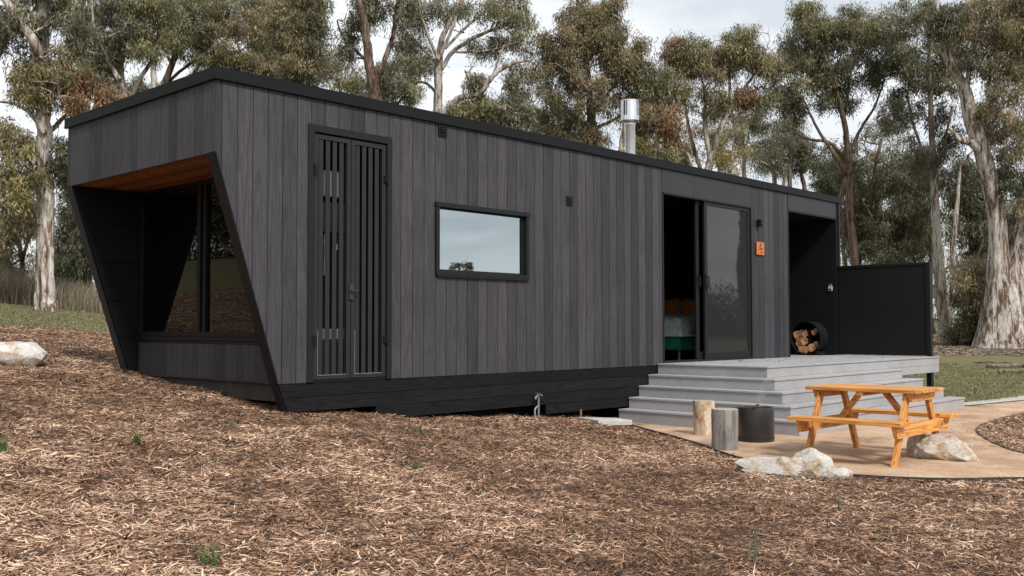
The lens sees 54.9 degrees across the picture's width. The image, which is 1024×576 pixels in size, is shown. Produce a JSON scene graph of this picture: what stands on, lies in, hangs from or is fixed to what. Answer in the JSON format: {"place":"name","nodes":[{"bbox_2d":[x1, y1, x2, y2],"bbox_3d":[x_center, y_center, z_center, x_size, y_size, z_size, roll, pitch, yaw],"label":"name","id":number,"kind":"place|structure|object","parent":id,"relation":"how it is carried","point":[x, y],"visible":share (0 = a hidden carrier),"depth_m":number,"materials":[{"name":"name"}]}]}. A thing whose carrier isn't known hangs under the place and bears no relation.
{"place":"outdoors","nodes":[
{"label":"outdoors","id":0,"kind":"place"},
{"bbox_2d":[0,303,1023,575],"bbox_3d":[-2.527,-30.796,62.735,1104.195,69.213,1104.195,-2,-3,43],"label":"ground","id":1,"kind":"structure","parent":0,"point":[966,359],"depth_m":6.69,"materials":[{"name":"brown wood"}]},
{"bbox_2d":[0,434,7,453],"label":"weed","id":2,"kind":"object","parent":1,"relation":"on","point":[2,446],"visible":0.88,"depth_m":5.91,"materials":[{"name":"green plant"}]},
{"bbox_2d":[0,341,47,366],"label":"rock","id":3,"kind":"object","parent":1,"relation":"on","point":[24,353],"visible":0.81,"depth_m":10.98,"materials":[{"name":"white stone"}]},
{"bbox_2d":[0,195,57,280],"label":"gum tree","id":4,"kind":"object","parent":1,"relation":"on","point":[21,256],"visible":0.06,"depth_m":30.88,"materials":[{"name":"green plant"}]},
{"bbox_2d":[0,259,102,312],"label":"dry brush","id":5,"kind":"object","parent":1,"relation":"on","point":[20,290],"visible":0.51,"depth_m":27.07,"materials":[{"name":"brown plant"}]},
{"bbox_2d":[0,0,130,311],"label":"gum tree","id":6,"kind":"object","parent":1,"relation":"on","point":[41,79],"visible":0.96,"depth_m":25.07,"materials":[{"name":"green plant"}]},
{"bbox_2d":[53,237,80,287],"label":"gum tree","id":7,"kind":"object","parent":1,"relation":"on","point":[58,249],"visible":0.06,"depth_m":41.40,"materials":[{"name":"green plant"}]},
{"bbox_2d":[55,346,89,347],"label":"fallen branch","id":8,"kind":"object","parent":1,"relation":"on","point":[73,347],"visible":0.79,"depth_m":13.83,"materials":[{"name":"brown wood"}]},
{"bbox_2d":[52,0,127,291],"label":"gum tree","id":9,"kind":"object","parent":1,"relation":"on","point":[70,261],"visible":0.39,"depth_m":35.02,"materials":[{"name":"green plant"}]},
{"bbox_2d":[65,0,188,97],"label":"gum tree","id":10,"kind":"object","parent":1,"relation":"on","point":[134,27],"visible":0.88,"depth_m":34.19,"materials":[{"name":"green plant"}]},
{"bbox_2d":[124,69,161,93],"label":"gum tree","id":11,"kind":"object","parent":1,"relation":"on","point":[142,87],"visible":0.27,"depth_m":51.06,"materials":[{"name":"green plant"}]},
{"bbox_2d":[145,0,274,84],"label":"gum tree","id":12,"kind":"object","parent":1,"relation":"on","point":[203,32],"visible":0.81,"depth_m":38.53,"materials":[{"name":"green plant"}]},
{"bbox_2d":[227,0,284,78],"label":"gum tree","id":13,"kind":"object","parent":1,"relation":"on","point":[272,61],"visible":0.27,"depth_m":40.65,"materials":[{"name":"green plant"}]},
{"bbox_2d":[258,0,338,89],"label":"gum tree","id":14,"kind":"object","parent":1,"relation":"on","point":[301,28],"visible":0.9,"depth_m":34.01,"materials":[{"name":"green plant"}]},
{"bbox_2d":[315,43,428,107],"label":"gum tree","id":15,"kind":"object","parent":1,"relation":"on","point":[353,84],"visible":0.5,"depth_m":45.66,"materials":[{"name":"green plant"}]},
{"bbox_2d":[330,0,427,100],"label":"gum tree","id":16,"kind":"object","parent":1,"relation":"on","point":[362,24],"visible":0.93,"depth_m":31.93,"materials":[{"name":"green plant"}]},
{"bbox_2d":[412,459,422,469],"bbox_3d":[-0.692,1.301,7.253,0.066,0.085,0.095,-1,-3,30],"label":"weed","id":17,"kind":"object","parent":1,"relation":"on","point":[416,467],"visible":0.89,"depth_m":7.23,"materials":[{"name":"green plant"}]},
{"bbox_2d":[414,425,424,433],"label":"weed","id":18,"kind":"object","parent":1,"relation":"on","point":[419,430],"visible":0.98,"depth_m":9.30,"materials":[{"name":"green plant"}]},
{"bbox_2d":[64,66,841,416],"bbox_3d":[0.498,-0.473,14.843,3.374,5.278,12.893,-2,-3,43],"label":"cabin","id":19,"kind":"object","parent":1,"relation":"on","point":[474,266],"visible":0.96,"depth_m":11.31,"materials":[{"name":"black wood"}]},
{"bbox_2d":[136,178,258,344],"bbox_3d":[-3.338,-0.292,10.805,3.013,1.793,0.144,-2,-3,43],"label":"window","id":20,"kind":"structure","parent":19,"relation":"in","point":[191,290],"depth_m":11.05,"materials":[{"name":"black glass"}]},
{"bbox_2d":[311,133,350,379],"bbox_3d":[-1.836,-0.314,10.005,0.079,2.470,0.489,-2,-3,43],"label":"slatted door","id":21,"kind":"structure","parent":19,"relation":"in","point":[316,340],"depth_m":10.02,"materials":[{"name":"grey metal"}]},
{"bbox_2d":[322,329,343,374],"bbox_3d":[-1.970,0.675,10.290,0.310,0.494,0.494,-2,-3,43],"label":"condenser","id":22,"kind":"object","parent":19,"relation":"in","point":[330,351],"visible":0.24,"depth_m":10.18,"materials":[{"name":"grey metal"}]},
{"bbox_2d":[323,170,344,274],"bbox_3d":[-1.942,-0.477,10.418,0.242,1.495,0.426,-2,-3,43],"label":"water heater","id":23,"kind":"object","parent":19,"relation":"attached to","point":[331,213],"visible":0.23,"depth_m":10.34,"materials":[{"name":"grey metal"}]},
{"bbox_2d":[349,140,389,377],"bbox_3d":[-1.496,-0.301,10.350,0.096,2.470,0.526,-2,-3,43],"label":"slatted door","id":24,"kind":"structure","parent":19,"relation":"in","point":[355,145],"depth_m":10.35,"materials":[{"name":"black wood"}]},
{"bbox_2d":[434,201,529,280],"bbox_3d":[-0.342,-0.527,11.593,0.097,0.836,1.546,-2,-3,43],"label":"window","id":25,"kind":"structure","parent":19,"relation":"in","point":[468,244],"depth_m":11.59,"materials":[{"name":"clear glass"}]},
{"bbox_2d":[665,336,694,359],"bbox_3d":[2.837,0.721,17.055,1.725,0.989,2.202,-2,-3,43],"label":"bed","id":26,"kind":"object","parent":19,"relation":"in","point":[678,343],"visible":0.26,"depth_m":15.82,"materials":[{"name":"fabric"}]},
{"bbox_2d":[664,316,694,335],"bbox_3d":[2.802,0.653,17.001,1.721,0.337,2.189,-2,-3,43],"label":"duvet","id":27,"kind":"object","parent":26,"relation":"on","point":[674,327],"visible":0.23,"depth_m":15.82,"materials":[{"name":"grey fabric"}]},
{"bbox_2d":[664,298,678,313],"bbox_3d":[2.862,0.379,18.032,0.414,0.379,0.175,-2,-3,43],"label":"pillow","id":28,"kind":"object","parent":27,"relation":"on","point":[670,306],"visible":0.56,"depth_m":17.94,"materials":[{"name":"orange fabric"}]},
{"bbox_2d":[664,313,694,331],"bbox_3d":[2.490,0.576,16.677,1.766,0.330,0.830,-2,-3,43],"label":"throw blanket","id":29,"kind":"object","parent":27,"relation":"on","point":[688,321],"visible":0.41,"depth_m":15.98,"materials":[{"name":"grey fabric"}]},
{"bbox_2d":[680,299,694,315],"bbox_3d":[3.175,0.373,17.592,0.391,0.374,0.183,-2,-3,43],"label":"pillow","id":30,"kind":"object","parent":27,"relation":"on","point":[687,308],"visible":0.56,"depth_m":17.55,"materials":[{"name":"orange fabric"}]},
{"bbox_2d":[694,201,703,358],"bbox_3d":[3.263,-0.109,15.440,0.091,2.412,1.345,-2,-3,43],"label":"sliding door","id":31,"kind":"structure","parent":19,"relation":"in","point":[698,219],"depth_m":15.02,"materials":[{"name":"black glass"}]},
{"bbox_2d":[702,201,750,358],"bbox_3d":[3.416,-0.106,15.521,0.094,2.412,1.351,-2,-3,43],"label":"sliding door","id":32,"kind":"structure","parent":19,"relation":"in","point":[726,228],"depth_m":15.51,"materials":[{"name":"clear glass"}]},
{"bbox_2d":[756,219,762,226],"bbox_3d":[4.063,-1.063,16.176,0.096,0.121,0.069,-2,-3,43],"label":"wall lamp","id":33,"kind":"object","parent":19,"relation":"attached to","point":[759,222],"visible":1,"depth_m":16.16,"materials":[{"name":"black metal"}]},
{"bbox_2d":[756,242,763,254],"bbox_3d":[4.077,-0.647,16.219,0.033,0.213,0.242,-2,-3,43],"label":"name plaque","id":34,"kind":"object","parent":19,"relation":"attached to","point":[759,248],"visible":1,"depth_m":16.19,"materials":[{"name":"orange wood"}]},
{"bbox_2d":[383,0,541,112],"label":"gum tree","id":35,"kind":"object","parent":1,"relation":"on","point":[496,9],"visible":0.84,"depth_m":34.30,"materials":[{"name":"green plant"}]},
{"bbox_2d":[434,36,541,130],"bbox_3d":[-0.821,-2.836,30.845,3.533,10.018,2.454,-1,-2,12],"label":"gum tree","id":36,"kind":"object","parent":1,"relation":"on","point":[512,109],"visible":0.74,"depth_m":30.69,"materials":[{"name":"green plant"}]},
{"bbox_2d":[0,324,1023,575],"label":"wood chips","id":37,"kind":"object","parent":1,"relation":"on","point":[346,542],"visible":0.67,"depth_m":6.18,"materials":[{"name":"brown wood"}]},
{"bbox_2d":[126,430,145,444],"bbox_3d":[-2.517,1.005,6.597,0.105,0.108,0.122,0,-2,-5],"label":"weed","id":38,"kind":"object","parent":37,"relation":"on","point":[137,439],"visible":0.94,"depth_m":6.59,"materials":[{"name":"green plant"}]},
{"bbox_2d":[189,541,223,569],"bbox_3d":[-1.252,1.097,4.039,0.121,0.132,0.117,-2,-3,43],"label":"weed","id":39,"kind":"object","parent":37,"relation":"on","point":[205,559],"visible":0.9,"depth_m":4.04,"materials":[{"name":"green plant"}]},
{"bbox_2d":[224,417,235,425],"bbox_3d":[-2.337,1.109,8.159,0.087,0.099,0.094,-1,-2,20],"label":"weed","id":40,"kind":"object","parent":37,"relation":"on","point":[229,421],"visible":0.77,"depth_m":8.15,"materials":[{"name":"green plant"}]},
{"bbox_2d":[746,524,759,565],"bbox_3d":[1.290,1.375,5.268,0.068,0.232,0.079,-2,-3,43],"label":"weed","id":41,"kind":"object","parent":37,"relation":"on","point":[754,558],"visible":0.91,"depth_m":5.26,"materials":[{"name":"green plant"}]},
{"bbox_2d":[838,492,844,509],"bbox_3d":[2.372,1.542,7.106,0.060,0.160,0.042,-2,-3,43],"label":"weed","id":42,"kind":"object","parent":37,"relation":"on","point":[839,502],"visible":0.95,"depth_m":7.11,"materials":[{"name":"green plant"}]},
{"bbox_2d":[870,532,901,537],"bbox_3d":[2.359,1.562,6.235,0.269,0.026,0.032,1,-3,-28],"label":"fallen branch","id":43,"kind":"object","parent":37,"relation":"on","point":[881,534],"visible":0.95,"depth_m":6.22,"materials":[{"name":"brown wood"}]},
{"bbox_2d":[10,194,1015,322],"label":"wood","id":44,"kind":"object","parent":1,"relation":"on","point":[32,260],"visible":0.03,"depth_m":66.10,"materials":[{"name":"green plant"}]},
{"bbox_2d":[521,98,554,133],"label":"gum tree","id":45,"kind":"object","parent":1,"relation":"on","point":[533,128],"visible":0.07,"depth_m":50.32,"materials":[{"name":"green plant"}]},
{"bbox_2d":[534,393,541,419],"bbox_3d":[0.310,1.475,12.068,0.080,0.385,0.120,-2,-3,43],"label":"garden tap","id":46,"kind":"object","parent":1,"relation":"on","point":[537,397],"visible":0.91,"depth_m":12.10,"materials":[{"name":"metal"}]},
{"bbox_2d":[537,123,582,137],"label":"gum tree","id":47,"kind":"object","parent":1,"relation":"on","point":[554,132],"visible":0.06,"depth_m":49.88,"materials":[{"name":"green plant"}]},
{"bbox_2d":[514,0,671,148],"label":"gum tree","id":48,"kind":"object","parent":1,"relation":"on","point":[592,29],"visible":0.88,"depth_m":36.37,"materials":[{"name":"green plant"}]},
{"bbox_2d":[579,417,631,425],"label":"concrete slab","id":49,"kind":"structure","parent":1,"relation":"on","point":[612,421],"depth_m":12.38,"materials":[{"name":"grey concrete"}]},
{"bbox_2d":[603,111,645,136],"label":"gum tree","id":50,"kind":"object","parent":1,"relation":"on","point":[617,124],"visible":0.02,"depth_m":52.56,"materials":[{"name":"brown plant"}]},
{"bbox_2d":[618,57,699,163],"bbox_3d":[5.184,-3.017,35.603,2.938,10.909,2.353,1,-3,-26],"label":"gum tree","id":51,"kind":"object","parent":1,"relation":"on","point":[663,120],"visible":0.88,"depth_m":35.37,"materials":[{"name":"green plant"}]},
{"bbox_2d":[664,139,700,165],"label":"gum tree","id":52,"kind":"object","parent":1,"relation":"on","point":[684,155],"visible":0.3,"depth_m":50.15,"materials":[{"name":"green plant"}]},
{"bbox_2d":[685,112,750,171],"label":"gum tree","id":53,"kind":"object","parent":1,"relation":"on","point":[725,138],"visible":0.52,"depth_m":48.11,"materials":[{"name":"green plant"}]},
{"bbox_2d":[648,21,793,175],"bbox_3d":[7.788,-3.831,36.620,5.330,12.581,2.593,0,-2,-5],"label":"gum tree","id":54,"kind":"object","parent":1,"relation":"on","point":[738,52],"visible":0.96,"depth_m":36.54,"materials":[{"name":"green plant"}]},
{"bbox_2d":[726,111,768,177],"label":"gum tree","id":55,"kind":"object","parent":1,"relation":"on","point":[740,119],"visible":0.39,"depth_m":52.72,"materials":[{"name":"green plant"}]},
{"bbox_2d":[746,145,786,185],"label":"gum tree","id":56,"kind":"object","parent":1,"relation":"on","point":[762,168],"visible":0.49,"depth_m":57.38,"materials":[{"name":"green plant"}]},
{"bbox_2d":[738,110,807,183],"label":"gum tree","id":57,"kind":"object","parent":1,"relation":"on","point":[763,128],"visible":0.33,"depth_m":51.68,"materials":[{"name":"green plant"}]},
{"bbox_2d":[760,116,813,186],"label":"gum tree","id":58,"kind":"object","parent":1,"relation":"on","point":[779,151],"visible":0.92,"depth_m":49.20,"materials":[{"name":"green plant"}]},
{"bbox_2d":[618,354,964,435],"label":"deck","id":59,"kind":"structure","parent":1,"relation":"on","point":[785,381],"depth_m":13.33,"materials":[{"name":"grey wood"}]},
{"bbox_2d":[686,355,907,363],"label":"deck litter","id":60,"kind":"object","parent":59,"relation":"on","point":[793,360],"visible":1,"depth_m":15.46,"materials":[{"name":"brown plant"}]},
{"bbox_2d":[790,321,827,354],"bbox_3d":[5.545,0.937,18.413,0.609,0.626,0.322,-2,-3,43],"label":"log holder","id":61,"kind":"object","parent":59,"relation":"on","point":[821,337],"visible":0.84,"depth_m":18.34,"materials":[{"name":"black metal"}]},
{"bbox_2d":[798,346,805,352],"bbox_3d":[5.490,1.146,18.461,0.154,0.129,0.272,-2,-3,43],"label":"firewood log","id":62,"kind":"object","parent":61,"relation":"in","point":[802,349],"visible":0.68,"depth_m":18.36,"materials":[{"name":"brown wood"}]},
{"bbox_2d":[800,336,808,345],"bbox_3d":[5.516,0.989,18.443,0.154,0.177,0.271,-2,-3,43],"label":"firewood log","id":63,"kind":"object","parent":62,"relation":"on","point":[804,340],"visible":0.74,"depth_m":18.34,"materials":[{"name":"brown wood"}]},
{"bbox_2d":[802,330,808,336],"bbox_3d":[5.529,0.854,18.440,0.132,0.145,0.264,-2,-3,43],"label":"firewood log","id":64,"kind":"object","parent":63,"relation":"on","point":[805,333],"visible":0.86,"depth_m":18.34,"materials":[{"name":"brown wood"}]},
{"bbox_2d":[808,343,816,351],"bbox_3d":[5.630,1.109,18.337,0.158,0.158,0.261,-2,-3,43],"label":"firewood log","id":65,"kind":"object","parent":61,"relation":"in","point":[812,347],"visible":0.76,"depth_m":18.24,"materials":[{"name":"brown wood"}]},
{"bbox_2d":[838,262,933,386],"bbox_3d":[6.668,0.833,17.665,1.671,2.524,0.102,-2,-3,43],"label":"privacy screen","id":66,"kind":"object","parent":59,"relation":"attached to","point":[885,309],"visible":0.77,"depth_m":17.61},
{"bbox_2d":[734,447,852,479],"bbox_3d":[2.442,1.560,8.600,1.009,0.341,0.329,-1,-3,29],"label":"rock","id":67,"kind":"object","parent":1,"relation":"on","point":[811,462],"visible":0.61,"depth_m":8.50,"materials":[{"name":"stone"}]},
{"bbox_2d":[778,130,828,189],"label":"gum tree","id":68,"kind":"object","parent":1,"relation":"on","point":[813,154],"visible":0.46,"depth_m":50.03,"materials":[{"name":"green plant"}]},
{"bbox_2d":[801,134,844,191],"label":"gum tree","id":69,"kind":"object","parent":1,"relation":"on","point":[815,168],"visible":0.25,"depth_m":48.00,"materials":[{"name":"green plant"}]},
{"bbox_2d":[630,425,1023,482],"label":"garden edging","id":70,"kind":"object","parent":1,"relation":"on","point":[920,478],"visible":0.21,"depth_m":8.24,"materials":[{"name":"metal"}]},
{"bbox_2d":[804,153,856,202],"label":"gum tree","id":71,"kind":"object","parent":1,"relation":"on","point":[828,190],"visible":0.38,"depth_m":46.84,"materials":[{"name":"green plant"}]},
{"bbox_2d":[759,0,903,264],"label":"gum tree","id":72,"kind":"object","parent":1,"relation":"on","point":[811,50],"visible":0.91,"depth_m":38.68,"materials":[{"name":"green plant"}]},
{"bbox_2d":[840,228,848,265],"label":"gum tree","id":73,"kind":"object","parent":1,"relation":"on","point":[843,259],"visible":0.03,"depth_m":45.93,"materials":[{"name":"green plant"}]},
{"bbox_2d":[840,195,889,264],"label":"gum tree","id":74,"kind":"object","parent":1,"relation":"on","point":[843,209],"visible":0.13,"depth_m":44.28,"materials":[{"name":"green plant"}]},
{"bbox_2d":[819,132,941,265],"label":"gum tree","id":75,"kind":"object","parent":1,"relation":"on","point":[874,185],"visible":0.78,"depth_m":43.29,"materials":[{"name":"green plant"}]},
{"bbox_2d":[850,117,917,261],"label":"gum tree","id":76,"kind":"object","parent":1,"relation":"on","point":[872,156],"visible":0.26,"depth_m":48.85,"materials":[{"name":"green plant"}]},
{"bbox_2d":[871,221,932,264],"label":"gum tree","id":77,"kind":"object","parent":1,"relation":"on","point":[930,248],"visible":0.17,"depth_m":45.08,"materials":[{"name":"green plant"}]},
{"bbox_2d":[866,0,977,342],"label":"gum tree","id":78,"kind":"object","parent":1,"relation":"on","point":[910,66],"visible":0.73,"depth_m":37.65,"materials":[{"name":"green plant"}]},
{"bbox_2d":[891,141,954,333],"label":"gum tree","id":79,"kind":"object","parent":1,"relation":"on","point":[942,214],"visible":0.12,"depth_m":47.02,"materials":[{"name":"green plant"}]},
{"bbox_2d":[901,197,947,261],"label":"gum tree","id":80,"kind":"object","parent":1,"relation":"on","point":[927,235],"visible":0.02,"depth_m":50.39,"materials":[{"name":"green plant"}]},
{"bbox_2d":[848,336,1023,355],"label":"leaf litter","id":81,"kind":"object","parent":1,"relation":"on","point":[939,352],"visible":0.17,"depth_m":32.16,"materials":[{"name":"dry leaves"},{"name":"bark"},{"name":"twigs"}]},
{"bbox_2d":[933,319,974,345],"bbox_3d":[16.578,2.018,36.274,2.489,2.371,1.829,1,-2,-25],"label":"shrub","id":82,"kind":"object","parent":1,"relation":"on","point":[959,334],"visible":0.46,"depth_m":35.82,"materials":[{"name":"green plant"}]},
{"bbox_2d":[939,251,987,345],"bbox_3d":[16.486,0.635,35.496,2.305,4.031,2.457,0,-2,-13],"label":"gum sapling","id":83,"kind":"object","parent":1,"relation":"on","point":[967,295],"visible":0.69,"depth_m":35.34,"materials":[{"name":"green plant"}]},
{"bbox_2d":[915,0,1023,348],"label":"gum tree","id":84,"kind":"object","parent":1,"relation":"on","point":[1001,321],"visible":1,"depth_m":34.12,"materials":[{"name":"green plant"}]},
{"bbox_2d":[938,120,1010,327],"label":"gum tree","id":85,"kind":"object","parent":1,"relation":"on","point":[972,210],"visible":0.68,"depth_m":40.82,"materials":[{"name":"leaves"},{"name":"pale bark"}]},
{"bbox_2d":[972,361,1013,362],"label":"fallen branch","id":86,"kind":"object","parent":1,"relation":"on","point":[990,362],"visible":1,"depth_m":26.38,"materials":[{"name":"brown wood"}]},
{"bbox_2d":[980,176,1018,269],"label":"gum tree","id":87,"kind":"object","parent":1,"relation":"on","point":[1008,204],"visible":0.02,"depth_m":46.58,"materials":[{"name":"green plant"}]},
{"bbox_2d":[976,412,1023,453],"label":"garden edging","id":88,"kind":"object","parent":1,"relation":"on","point":[1013,450],"visible":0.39,"depth_m":11.01,"materials":[{"name":"metal"}]},
{"bbox_2d":[986,363,1023,367],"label":"fallen branch","id":89,"kind":"object","parent":1,"relation":"on","point":[1012,365],"visible":0.93,"depth_m":24.42,"materials":[{"name":"beige wood"}]},
{"bbox_2d":[998,369,1023,372],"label":"fallen branch","id":90,"kind":"object","parent":1,"relation":"on","point":[1016,371],"visible":1,"depth_m":22.39,"materials":[{"name":"brown wood"}]},
{"bbox_2d":[0,303,1023,405],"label":"grass","id":91,"kind":"structure","parent":0,"point":[99,318],"depth_m":20.96,"materials":[{"name":"green plant"}]},
{"bbox_2d":[0,0,1023,316],"label":"sky","id":92,"kind":"structure","parent":0,"point":[709,18],"materials":[{"name":"white"}]},
{"bbox_2d":[632,400,1023,481],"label":"path","id":93,"kind":"structure","parent":0,"point":[874,444],"depth_m":10.34,"materials":[{"name":"beige gravel"}]},
{"bbox_2d":[693,400,714,435],"bbox_3d":[2.285,1.549,11.763,0.257,0.414,0.257,-2,-3,43],"label":"log stool","id":94,"kind":"object","parent":93,"relation":"on","point":[702,417],"visible":0.8,"depth_m":11.65,"materials":[{"name":"beige wood"}]},
{"bbox_2d":[711,408,737,450],"bbox_3d":[2.238,1.484,10.354,0.280,0.432,0.278,-2,-3,43],"label":"log stool","id":95,"kind":"object","parent":93,"relation":"on","point":[724,427],"visible":0.96,"depth_m":10.24,"materials":[{"name":"grey wood"}]},
{"bbox_2d":[738,406,774,442],"bbox_3d":[2.744,1.527,11.088,0.399,0.380,0.399,-2,-3,43],"label":"fire pit","id":96,"kind":"object","parent":93,"relation":"on","point":[755,425],"visible":0.93,"depth_m":10.92,"materials":[{"name":"metal"}]},
{"bbox_2d":[732,407,767,408],"bbox_3d":[2.616,1.322,10.882,0.460,0.016,0.019,0,-2,-15],"label":"fire poker","id":97,"kind":"object","parent":96,"relation":"on","point":[749,407],"visible":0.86,"depth_m":10.87,"materials":[{"name":"black metal"}]},
{"bbox_2d":[637,405,1023,477],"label":"grit","id":98,"kind":"object","parent":93,"relation":"on","point":[889,439],"visible":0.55,"depth_m":11.12,"materials":[{"name":"beige gravel"}]},
{"bbox_2d":[787,383,957,466],"bbox_3d":[3.572,1.319,9.738,1.124,0.690,1.484,-2,-3,43],"label":"picnic table","id":99,"kind":"object","parent":93,"relation":"on","point":[904,426],"visible":0.94,"depth_m":9.60,"materials":[{"name":"orange wood"}]},
{"bbox_2d":[905,433,979,461],"bbox_3d":[4.178,1.563,9.600,0.678,0.301,0.464,-1,-3,26],"label":"rock","id":100,"kind":"object","parent":93,"relation":"on","point":[943,446],"visible":0.78,"depth_m":9.45,"materials":[{"name":"stone"}]},
{"bbox_2d":[964,396,1023,404],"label":"pavement","id":101,"kind":"structure","parent":0,"point":[996,400],"depth_m":16.80,"materials":[{"name":"grey concrete"}]},
{"bbox_3d":[5.454,0.956,18.534,0.167,0.167,0.226,-2,-3,43],"label":"firewood log","id":102,"kind":"object","parent":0,"visible":0},
{"bbox_2d":[793,331,799,337],"bbox_3d":[5.411,0.873,18.559,0.136,0.136,0.254,-2,-3,43],"label":"firewood log","id":103,"kind":"object","parent":102,"relation":"on","point":[796,334],"visible":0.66,"depth_m":18.47,"materials":[{"name":"brown wood"}]}
]}

